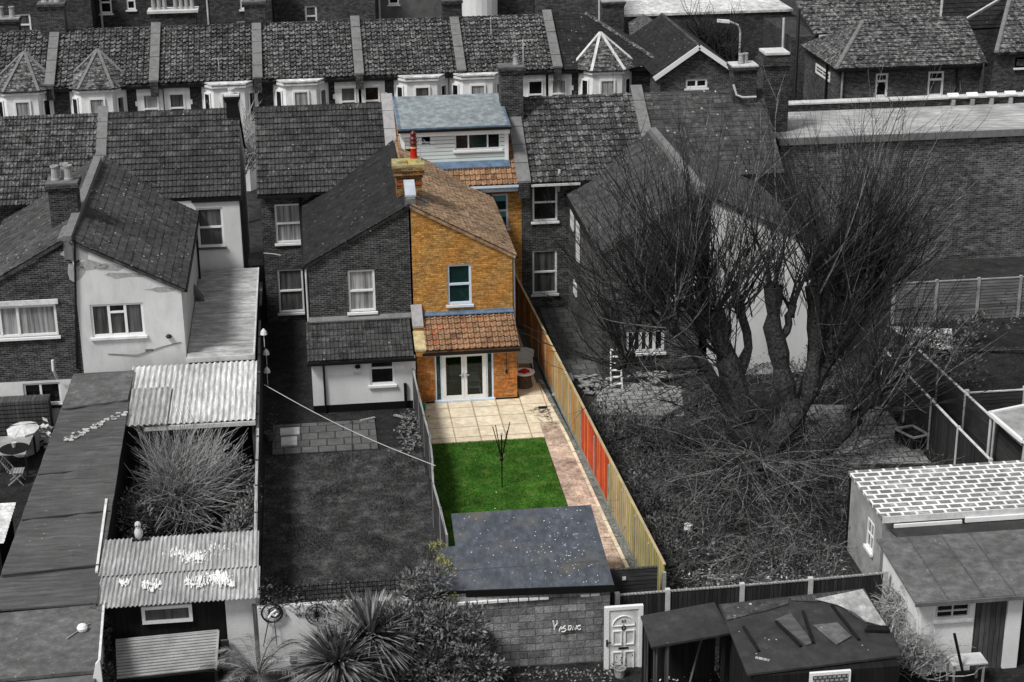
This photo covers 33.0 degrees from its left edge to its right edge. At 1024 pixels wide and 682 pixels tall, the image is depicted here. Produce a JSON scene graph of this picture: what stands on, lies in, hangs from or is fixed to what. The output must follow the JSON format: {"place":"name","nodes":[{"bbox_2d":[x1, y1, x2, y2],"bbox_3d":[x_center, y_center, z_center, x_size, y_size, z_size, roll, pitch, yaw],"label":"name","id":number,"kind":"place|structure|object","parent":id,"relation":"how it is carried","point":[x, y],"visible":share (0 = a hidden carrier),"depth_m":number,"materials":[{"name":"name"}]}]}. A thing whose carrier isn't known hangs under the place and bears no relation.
{"place":"outdoors","nodes":[
{"label":"outdoors","id":0,"kind":"place"},
{"bbox_2d":[0,0,67,116],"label":"terraced house","id":1,"kind":"structure","parent":0,"point":[23,61],"depth_m":90.03,"materials":[{"name":"grey brick"}]},
{"bbox_2d":[0,0,97,30],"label":"terraced house","id":2,"kind":"structure","parent":0,"point":[80,14],"depth_m":103.18,"materials":[{"name":"grey brick"}]},
{"bbox_2d":[44,26,164,114],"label":"terraced house","id":3,"kind":"structure","parent":0,"point":[89,70],"depth_m":90.32,"materials":[{"name":"grey tile"}]},
{"bbox_2d":[95,0,210,28],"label":"terraced house","id":4,"kind":"structure","parent":0,"point":[120,13],"depth_m":105.63,"materials":[{"name":"grey brick"}]},
{"bbox_2d":[124,425,262,538],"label":"ground","id":5,"kind":"structure","parent":0,"point":[247,443],"depth_m":59.93,"materials":[{"name":"soil"}]},
{"bbox_2d":[124,401,254,535],"bbox_3d":[-10.095,4.116,54.312,4.001,3.694,5.762,-3,21,-6],"label":"dry shrub","id":6,"kind":"object","parent":5,"relation":"on","point":[186,465],"visible":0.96,"depth_m":54.67,"materials":[{"name":"plant"}]},
{"bbox_2d":[125,360,256,484],"bbox_3d":[-10.955,2.794,59.574,4.380,2.479,4.950,-3,21,-6],"label":"corrugated canopy","id":7,"kind":"object","parent":5,"relation":"on","point":[228,390],"visible":0.91,"depth_m":58.95,"materials":[{"name":"metal"}]},
{"bbox_2d":[116,439,276,592],"bbox_3d":[-9.823,5.500,53.459,5.025,2.198,8.946,-3,21,-6],"label":"bush","id":8,"kind":"object","parent":5,"relation":"on","point":[236,523],"visible":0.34,"depth_m":54.30,"materials":[{"name":"grey plant"}]},
{"bbox_2d":[149,0,266,190],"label":"terraced house","id":9,"kind":"structure","parent":0,"point":[184,72],"depth_m":91.12,"materials":[{"name":"grey tile"}]},
{"bbox_2d":[209,0,273,25],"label":"terraced house","id":10,"kind":"structure","parent":0,"point":[226,11],"depth_m":102.90,"materials":[{"name":"grey brick"}]},
{"bbox_2d":[247,191,263,265],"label":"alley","id":11,"kind":"structure","parent":0,"point":[255,224],"depth_m":86.37,"materials":[{"name":"concrete"}]},
{"bbox_2d":[208,100,261,173],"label":"bare tree","id":12,"kind":"object","parent":11,"relation":"on","point":[249,160],"visible":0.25,"depth_m":85.21,"materials":[{"name":"grey plant"}]},
{"bbox_2d":[252,19,358,106],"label":"terraced house","id":13,"kind":"structure","parent":0,"point":[302,63],"depth_m":91.55,"materials":[{"name":"grey tile"}]},
{"bbox_2d":[273,0,375,23],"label":"terraced house","id":14,"kind":"structure","parent":0,"point":[304,10],"depth_m":106.97,"materials":[{"name":"grey brick"}]},
{"bbox_2d":[260,446,438,657],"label":"lawn","id":15,"kind":"structure","parent":0,"point":[336,540],"depth_m":55.07,"materials":[{"name":"plant"}]},
{"bbox_2d":[462,0,533,17],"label":"terraced house","id":16,"kind":"structure","parent":0,"point":[489,7],"depth_m":106.15,"materials":[{"name":"white stone"}]},
{"bbox_2d":[432,438,566,546],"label":"lawn","id":17,"kind":"structure","parent":0,"point":[516,468],"depth_m":57.89,"materials":[{"name":"plant"}]},
{"bbox_2d":[423,437,575,505],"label":"soil","id":18,"kind":"structure","parent":0,"point":[429,479],"depth_m":58.03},
{"bbox_2d":[412,368,447,546],"bbox_3d":[-2.747,4.074,57.193,0.250,1.570,13.520,-3,21,-6],"label":"garden fence","id":19,"kind":"object","parent":18,"relation":"on","point":[439,527],"visible":0.95,"depth_m":57.68,"materials":[{"name":"wood"}]},
{"bbox_2d":[537,383,628,567],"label":"kerb","id":20,"kind":"structure","parent":18,"relation":"on","point":[613,538],"depth_m":57.31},
{"bbox_2d":[537,379,635,566],"bbox_3d":[2.652,4.689,57.561,0.364,0.030,18.822,-4,21,-8],"label":"gravel strip","id":21,"kind":"object","parent":18,"relation":"on","point":[615,531],"visible":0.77,"depth_m":57.26,"materials":[{"name":"gravel"}]},
{"bbox_2d":[610,565,657,605],"bbox_3d":[3.367,7.166,48.350,1.400,1.838,0.100,-3,21,-6],"label":"garden fence","id":22,"kind":"object","parent":18,"relation":"on","point":[634,579],"visible":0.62,"depth_m":48.15,"materials":[{"name":"black wood"}]},
{"bbox_2d":[449,13,553,96],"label":"terraced house","id":23,"kind":"structure","parent":0,"point":[482,46],"depth_m":92.87,"materials":[{"name":"grey tile"}]},
{"bbox_2d":[0,0,1023,681],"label":"ground","id":24,"kind":"structure","parent":0,"point":[974,268],"depth_m":72.56,"materials":[{"name":"concrete"}]},
{"bbox_2d":[0,6,21,30],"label":"chimney stack","id":25,"kind":"object","parent":24,"relation":"on","point":[11,21],"visible":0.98,"depth_m":96.81,"materials":[{"name":"brick"}]},
{"bbox_2d":[0,427,53,534],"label":"yard","id":26,"kind":"structure","parent":24,"relation":"on","point":[17,491],"depth_m":58.12,"materials":[{"name":"concrete"}]},
{"bbox_2d":[0,502,15,575],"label":"corrugated lean to","id":27,"kind":"object","parent":26,"relation":"on","point":[7,535],"visible":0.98,"depth_m":51.17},
{"bbox_2d":[6,421,39,456],"bbox_3d":[-17.028,3.356,60.273,1.100,0.970,1.332,-3,21,-6],"label":"covered furniture","id":28,"kind":"object","parent":26,"relation":"on","point":[22,429],"visible":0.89,"depth_m":59.97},
{"bbox_2d":[0,394,53,434],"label":"fence","id":29,"kind":"object","parent":26,"relation":"on","point":[23,408],"visible":0.89,"depth_m":61.42,"materials":[{"name":"wood"}]},
{"bbox_2d":[0,113,97,426],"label":"brick house","id":30,"kind":"structure","parent":24,"relation":"on","point":[40,338],"depth_m":61.80,"materials":[{"name":"grey brick"}]},
{"bbox_2d":[0,304,60,341],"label":"window","id":31,"kind":"structure","parent":30,"relation":"in","point":[21,322],"depth_m":61.06,"materials":[{"name":"white plastic"}]},
{"bbox_2d":[23,382,61,407],"bbox_3d":[-16.820,1.937,61.960,1.453,0.957,0.220,-3,21,-6],"label":"window","id":32,"kind":"structure","parent":30,"relation":"in","point":[52,388],"depth_m":61.99,"materials":[{"name":"white plastic"}]},
{"bbox_2d":[0,370,136,640],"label":"long shed","id":33,"kind":"structure","parent":24,"relation":"on","point":[67,526],"depth_m":51.43,"materials":[{"name":"wood"}]},
{"bbox_2d":[90,602,116,681],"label":"ivy","id":34,"kind":"object","parent":24,"relation":"on","point":[107,670],"visible":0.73,"depth_m":45.34,"materials":[{"name":"grey plant"}]},
{"bbox_2d":[44,87,251,372],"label":"rendered house","id":35,"kind":"structure","parent":24,"relation":"on","point":[154,209],"depth_m":66.19,"materials":[{"name":"white concrete"}]},
{"bbox_2d":[90,302,147,340],"bbox_3d":[-13.995,-0.711,61.362,1.988,1.320,0.220,-3,21,-6],"label":"window","id":36,"kind":"structure","parent":35,"relation":"in","point":[118,320],"depth_m":61.43,"materials":[{"name":"white plastic"}]},
{"bbox_2d":[196,207,226,249],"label":"window","id":37,"kind":"structure","parent":35,"relation":"in","point":[211,227],"depth_m":70.74,"materials":[{"name":"white plastic"}]},
{"bbox_2d":[147,0,198,27],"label":"chimney stack","id":38,"kind":"object","parent":24,"relation":"on","point":[174,15],"visible":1,"depth_m":99.69,"materials":[{"name":"brick"}]},
{"bbox_2d":[97,530,260,666],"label":"corrugated shed","id":39,"kind":"structure","parent":24,"relation":"on","point":[163,585],"depth_m":46.58,"materials":[{"name":"metal"}]},
{"bbox_2d":[141,603,192,624],"bbox_3d":[-9.187,7.267,46.049,1.326,0.517,0.080,-3,21,-6],"label":"window","id":40,"kind":"structure","parent":39,"relation":"in","point":[170,613],"depth_m":46.04,"materials":[{"name":"white plastic"}]},
{"bbox_2d":[186,267,261,363],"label":"lean to canopy","id":41,"kind":"object","parent":24,"relation":"on","point":[226,317],"visible":0.93,"depth_m":65.81,"materials":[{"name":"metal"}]},
{"bbox_2d":[252,319,263,668],"bbox_3d":[-8.348,4.008,57.059,0.096,1.910,22.881,-3,21,-7],"label":"garden fence","id":42,"kind":"object","parent":24,"relation":"on","point":[258,452],"visible":0.81,"depth_m":56.87,"materials":[{"name":"wood"}]},
{"bbox_2d":[255,101,415,412],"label":"brick house","id":43,"kind":"structure","parent":24,"relation":"on","point":[335,225],"depth_m":65.02,"materials":[{"name":"grey brick"}]},
{"bbox_2d":[274,204,300,245],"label":"window","id":44,"kind":"structure","parent":43,"relation":"in","point":[287,220],"depth_m":71.49,"materials":[{"name":"white plastic"}]},
{"bbox_2d":[277,269,304,315],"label":"window","id":45,"kind":"structure","parent":43,"relation":"in","point":[290,281],"depth_m":72.50,"materials":[{"name":"white plastic"}]},
{"bbox_2d":[347,269,377,315],"bbox_3d":[-5.572,-1.821,64.085,1.137,1.722,0.220,-3,21,-6],"label":"window","id":46,"kind":"structure","parent":43,"relation":"in","point":[361,283],"depth_m":64.16,"materials":[{"name":"white plastic"}]},
{"bbox_2d":[369,362,396,388],"bbox_3d":[-4.743,1.181,63.160,1.035,1.053,0.220,-3,21,-6],"label":"window","id":47,"kind":"structure","parent":43,"relation":"in","point":[380,373],"depth_m":63.24,"materials":[{"name":"white plastic"}]},
{"bbox_2d":[265,320,418,454],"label":"yard","id":48,"kind":"structure","parent":24,"relation":"on","point":[290,375],"depth_m":64.93,"materials":[{"name":"concrete"}]},
{"bbox_2d":[272,419,377,455],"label":"patio","id":49,"kind":"structure","parent":48,"relation":"on","point":[322,437],"depth_m":61.11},
{"bbox_2d":[387,408,429,452],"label":"border plants","id":50,"kind":"object","parent":48,"relation":"on","point":[408,430],"visible":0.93,"depth_m":61.15,"materials":[{"name":"grey plant"}]},
{"bbox_2d":[257,575,443,671],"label":"garden wall","id":51,"kind":"structure","parent":24,"relation":"on","point":[289,624],"depth_m":46.31,"materials":[{"name":"grey brick"}]},
{"bbox_2d":[350,0,462,102],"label":"terraced house","id":52,"kind":"structure","parent":24,"relation":"on","point":[401,57],"depth_m":92.26,"materials":[{"name":"grey tile"}]},
{"bbox_2d":[375,0,461,20],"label":"terraced house","id":53,"kind":"structure","parent":24,"relation":"on","point":[389,9],"depth_m":109.56,"materials":[{"name":"concrete"}]},
{"bbox_2d":[381,54,530,402],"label":"brick house","id":54,"kind":"structure","parent":24,"relation":"on","point":[460,168],"depth_m":64.80,"materials":[{"name":"orange brick"}]},
{"bbox_2d":[442,355,464,399],"bbox_3d":[-2.167,1.321,63.767,0.811,1.800,0.130,-3,21,-6],"label":"french door","id":55,"kind":"structure","parent":54,"relation":"in","point":[445,397],"depth_m":63.78,"materials":[{"name":"white plastic"}]},
{"bbox_2d":[446,264,473,307],"bbox_3d":[-1.963,-2.076,64.458,1.043,1.666,0.220,-3,21,-6],"label":"window","id":56,"kind":"structure","parent":54,"relation":"in","point":[458,275],"depth_m":64.52,"materials":[{"name":"white plastic"}]},
{"bbox_2d":[464,354,486,398],"bbox_3d":[-1.354,1.278,63.857,0.811,1.800,0.130,-3,21,-6],"label":"french door","id":57,"kind":"structure","parent":54,"relation":"in","point":[482,395],"depth_m":63.89,"materials":[{"name":"white plastic"}]},
{"bbox_2d":[424,328,556,443],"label":"patio","id":58,"kind":"structure","parent":24,"relation":"on","point":[462,421],"depth_m":62.60,"materials":[{"name":"stone"}]},
{"bbox_2d":[437,505,614,670],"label":"block shed","id":59,"kind":"structure","parent":24,"relation":"on","point":[538,582],"depth_m":46.68,"materials":[{"name":"grey concrete"}]},
{"bbox_2d":[534,0,600,18],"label":"terraced house","id":60,"kind":"structure","parent":24,"relation":"on","point":[563,7],"depth_m":107.72,"materials":[{"name":"tile"}]},
{"bbox_2d":[539,307,601,378],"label":"yard","id":61,"kind":"structure","parent":24,"relation":"on","point":[555,316],"depth_m":70.22,"materials":[{"name":"concrete"}]},
{"bbox_2d":[512,269,665,590],"bbox_3d":[2.152,2.446,61.011,0.104,1.838,27.022,-4,21,-8],"label":"garden fence","id":62,"kind":"object","parent":24,"relation":"on","point":[642,548],"visible":0.81,"depth_m":57.81,"materials":[{"name":"wood"}]},
{"bbox_2d":[542,9,653,95],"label":"terraced house","id":63,"kind":"structure","parent":24,"relation":"on","point":[582,47],"depth_m":93.00,"materials":[{"name":"tile"}]},
{"bbox_2d":[600,0,625,31],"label":"chimney stack","id":64,"kind":"object","parent":24,"relation":"on","point":[611,13],"visible":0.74,"depth_m":104.73,"materials":[{"name":"brick"}]},
{"bbox_2d":[522,85,705,377],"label":"brick house","id":65,"kind":"structure","parent":24,"relation":"on","point":[551,120],"depth_m":72.46,"materials":[{"name":"grey brick"}]},
{"bbox_2d":[531,186,558,223],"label":"window","id":66,"kind":"structure","parent":65,"relation":"in","point":[539,201],"depth_m":72.52,"materials":[{"name":"white plastic"}]},
{"bbox_2d":[531,250,558,296],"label":"window","id":67,"kind":"structure","parent":65,"relation":"in","point":[543,280],"depth_m":73.57,"materials":[{"name":"white plastic"}]},
{"bbox_2d":[626,329,665,355],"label":"window","id":68,"kind":"structure","parent":65,"relation":"in","point":[653,347],"depth_m":66.13,"materials":[{"name":"white paint"}]},
{"bbox_2d":[628,13,728,91],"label":"gabled house","id":69,"kind":"structure","parent":24,"relation":"on","point":[679,58],"depth_m":90.98,"materials":[{"name":"tile"}]},
{"bbox_2d":[624,0,792,87],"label":"brick building","id":70,"kind":"structure","parent":24,"relation":"on","point":[756,11],"depth_m":112.72,"materials":[{"name":"brick"}]},
{"bbox_2d":[681,0,773,61],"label":"bare tree","id":71,"kind":"object","parent":24,"relation":"on","point":[717,47],"visible":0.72,"depth_m":101.78,"materials":[{"name":"plant"}]},
{"bbox_2d":[643,52,814,375],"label":"rendered house","id":72,"kind":"structure","parent":24,"relation":"on","point":[658,109],"depth_m":73.39,"materials":[{"name":"white"}]},
{"bbox_2d":[571,325,949,589],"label":"undergrowth","id":73,"kind":"object","parent":24,"relation":"on","point":[715,546],"visible":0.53,"depth_m":55.58,"materials":[{"name":"plant"}]},
{"bbox_2d":[774,90,1023,265],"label":"flat roofed building","id":74,"kind":"structure","parent":24,"relation":"on","point":[994,147],"depth_m":78.78,"materials":[{"name":"brick"}]},
{"bbox_2d":[755,47,792,131],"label":"chimney stack","id":75,"kind":"object","parent":74,"relation":"on","point":[777,62],"visible":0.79,"depth_m":77.17,"materials":[{"name":"brick"}]},
{"bbox_2d":[845,460,1023,573],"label":"garage","id":76,"kind":"structure","parent":24,"relation":"on","point":[881,502],"depth_m":50.65,"materials":[{"name":"concrete"}]},
{"bbox_2d":[889,520,1023,536],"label":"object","id":77,"kind":"object","parent":24,"relation":"on","point":[957,528],"visible":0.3,"depth_m":49.20,"materials":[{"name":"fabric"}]},
{"bbox_2d":[540,422,624,568],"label":"path","id":78,"kind":"structure","parent":0,"point":[576,491],"depth_m":57.53,"materials":[{"name":"stone"}]},
{"bbox_2d":[182,645,1023,681],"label":"ground","id":79,"kind":"structure","parent":0,"point":[998,674],"depth_m":46.22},
{"bbox_2d":[0,604,105,681],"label":"flat roofed garage","id":80,"kind":"structure","parent":79,"relation":"on","point":[63,644],"depth_m":43.60,"materials":[{"name":"concrete"}]},
{"bbox_2d":[114,629,222,681],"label":"slatted canopy","id":81,"kind":"object","parent":79,"relation":"on","point":[153,656],"visible":0.97,"depth_m":45.28,"materials":[{"name":"wood"}]},
{"bbox_2d":[199,633,314,681],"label":"date palm","id":82,"kind":"object","parent":79,"relation":"on","point":[266,664],"visible":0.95,"depth_m":44.70,"materials":[{"name":"grey plant"}]},
{"bbox_2d":[280,612,395,681],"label":"cordyline","id":83,"kind":"object","parent":79,"relation":"on","point":[326,665],"visible":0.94,"depth_m":44.32,"materials":[{"name":"grey plant"}]},
{"bbox_2d":[313,588,430,681],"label":"cordyline","id":84,"kind":"object","parent":79,"relation":"on","point":[364,610],"visible":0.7,"depth_m":45.03,"materials":[{"name":"grey plant"}]},
{"bbox_2d":[372,558,509,681],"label":"evergreen shrub","id":85,"kind":"object","parent":79,"relation":"on","point":[429,606],"visible":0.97,"depth_m":45.25,"materials":[{"name":"grey plant"}]},
{"bbox_2d":[486,664,612,681],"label":"ground cover","id":86,"kind":"object","parent":79,"relation":"on","point":[555,672],"visible":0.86,"depth_m":46.34,"materials":[{"name":"grey plant"}]},
{"bbox_2d":[604,603,642,669],"bbox_3d":[2.989,8.053,46.336,1.040,2.140,0.150,-3,21,-6],"label":"old front door","id":87,"kind":"structure","parent":79,"relation":"on","point":[623,630],"depth_m":46.25,"materials":[{"name":"white paint"}]},
{"bbox_2d":[641,602,729,681],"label":"open lean to","id":88,"kind":"object","parent":79,"relation":"on","point":[679,644],"visible":1,"depth_m":44.87,"materials":[{"name":"wood"}]},
{"bbox_2d":[614,569,888,645],"bbox_3d":[6.583,7.444,47.461,7.676,1.870,0.176,-4,21,-8],"label":"garden fence","id":89,"kind":"object","parent":79,"relation":"on","point":[667,599],"visible":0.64,"depth_m":47.18,"materials":[{"name":"wood"}]},
{"bbox_2d":[718,588,900,681],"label":"ruined shed","id":90,"kind":"structure","parent":79,"relation":"on","point":[842,636],"depth_m":43.54,"materials":[{"name":"fabric"}]},
{"bbox_2d":[870,568,987,681],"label":"twiggy shrub","id":91,"kind":"object","parent":79,"relation":"on","point":[893,621],"visible":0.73,"depth_m":45.57,"materials":[{"name":"plant"}]},
{"bbox_2d":[876,529,1023,673],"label":"felt roofed shed","id":92,"kind":"structure","parent":79,"relation":"on","point":[967,588],"depth_m":46.20,"materials":[{"name":"concrete"}]},
{"bbox_2d":[932,604,972,623],"bbox_3d":[11.628,7.159,45.609,1.087,0.534,0.170,-3,21,-6],"label":"window","id":93,"kind":"structure","parent":92,"relation":"in","point":[954,612],"depth_m":45.64,"materials":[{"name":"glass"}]},
{"bbox_2d":[970,601,1006,669],"bbox_3d":[12.670,7.829,46.053,0.866,2.400,0.060,-3,21,-6],"label":"door","id":94,"kind":"structure","parent":92,"relation":"in","point":[989,618],"depth_m":45.99,"materials":[{"name":"wood"}]},
{"bbox_2d":[946,652,987,681],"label":"work bench","id":95,"kind":"object","parent":79,"relation":"on","point":[974,658],"visible":0.94,"depth_m":45.40,"materials":[{"name":"wood"}]},
{"bbox_2d":[572,372,852,589],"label":"ground","id":96,"kind":"structure","parent":0,"point":[586,398],"depth_m":54.30,"materials":[{"name":"soil"}]},
{"bbox_2d":[594,381,683,416],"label":"patio","id":97,"kind":"structure","parent":96,"relation":"on","point":[633,395],"depth_m":64.27,"materials":[{"name":"stone"}]},
{"bbox_2d":[589,338,888,577],"bbox_3d":[8.745,3.187,59.617,11.897,2.014,19.184,-3,21,-6],"label":"evergreen shrub","id":98,"kind":"object","parent":96,"relation":"on","point":[635,474],"visible":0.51,"depth_m":56.86,"materials":[{"name":"grey plant"}]},
{"bbox_2d":[657,525,846,588],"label":"leaf litter","id":99,"kind":"object","parent":96,"relation":"on","point":[693,574],"visible":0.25,"depth_m":51.44,"materials":[{"name":"grey plant"}]},
{"bbox_2d":[488,40,1023,588],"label":"bare tree","id":100,"kind":"object","parent":96,"relation":"on","point":[864,254],"visible":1,"depth_m":56.28,"materials":[{"name":"grey plant"}]},
{"bbox_2d":[699,284,1023,545],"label":"ground","id":101,"kind":"structure","parent":0,"point":[1015,362],"depth_m":66.71,"materials":[{"name":"soil"}]},
{"bbox_2d":[805,405,930,465],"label":"patio","id":102,"kind":"structure","parent":101,"relation":"on","point":[832,413],"depth_m":60.37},
{"bbox_2d":[894,425,927,449],"bbox_3d":[13.876,3.367,60.048,0.782,0.530,1.002,-10,23,-24],"label":"cold frame","id":103,"kind":"object","parent":102,"relation":"on","point":[913,444],"visible":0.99,"depth_m":59.86,"materials":[{"name":"wood"}]},
{"bbox_2d":[881,352,992,464],"bbox_3d":[14.412,2.854,59.475,0.140,1.880,10.103,-3,21,-7],"label":"garden fence","id":104,"kind":"object","parent":101,"relation":"on","point":[950,437],"visible":0.52,"depth_m":58.49,"materials":[{"name":"white paint"}]},
{"bbox_2d":[877,274,1023,387],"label":"evergreen shrub","id":105,"kind":"object","parent":101,"relation":"on","point":[963,320],"visible":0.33,"depth_m":68.17,"materials":[{"name":"green plant"}]},
{"bbox_2d":[890,275,1023,323],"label":"garden fence","id":106,"kind":"object","parent":101,"relation":"on","point":[994,294],"visible":0.72,"depth_m":71.62,"materials":[{"name":"wood"}]},
{"bbox_2d":[908,344,1022,461],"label":"garden fence","id":107,"kind":"object","parent":101,"relation":"on","point":[1005,445],"visible":0.41,"depth_m":59.27,"materials":[{"name":"white paint"}]},
{"bbox_2d":[965,386,1023,411],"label":"garden fence","id":108,"kind":"object","parent":101,"relation":"on","point":[996,399],"visible":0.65,"depth_m":60.11,"materials":[{"name":"wood"}]},
{"bbox_2d":[986,404,1023,459],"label":"canopy","id":109,"kind":"object","parent":101,"relation":"on","point":[1009,420],"visible":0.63,"depth_m":56.34,"materials":[{"name":"plastic"}]},
{"bbox_2d":[762,0,1023,100],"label":"brick building","id":110,"kind":"structure","parent":0,"point":[831,46],"depth_m":97.93,"materials":[{"name":"grey brick"}]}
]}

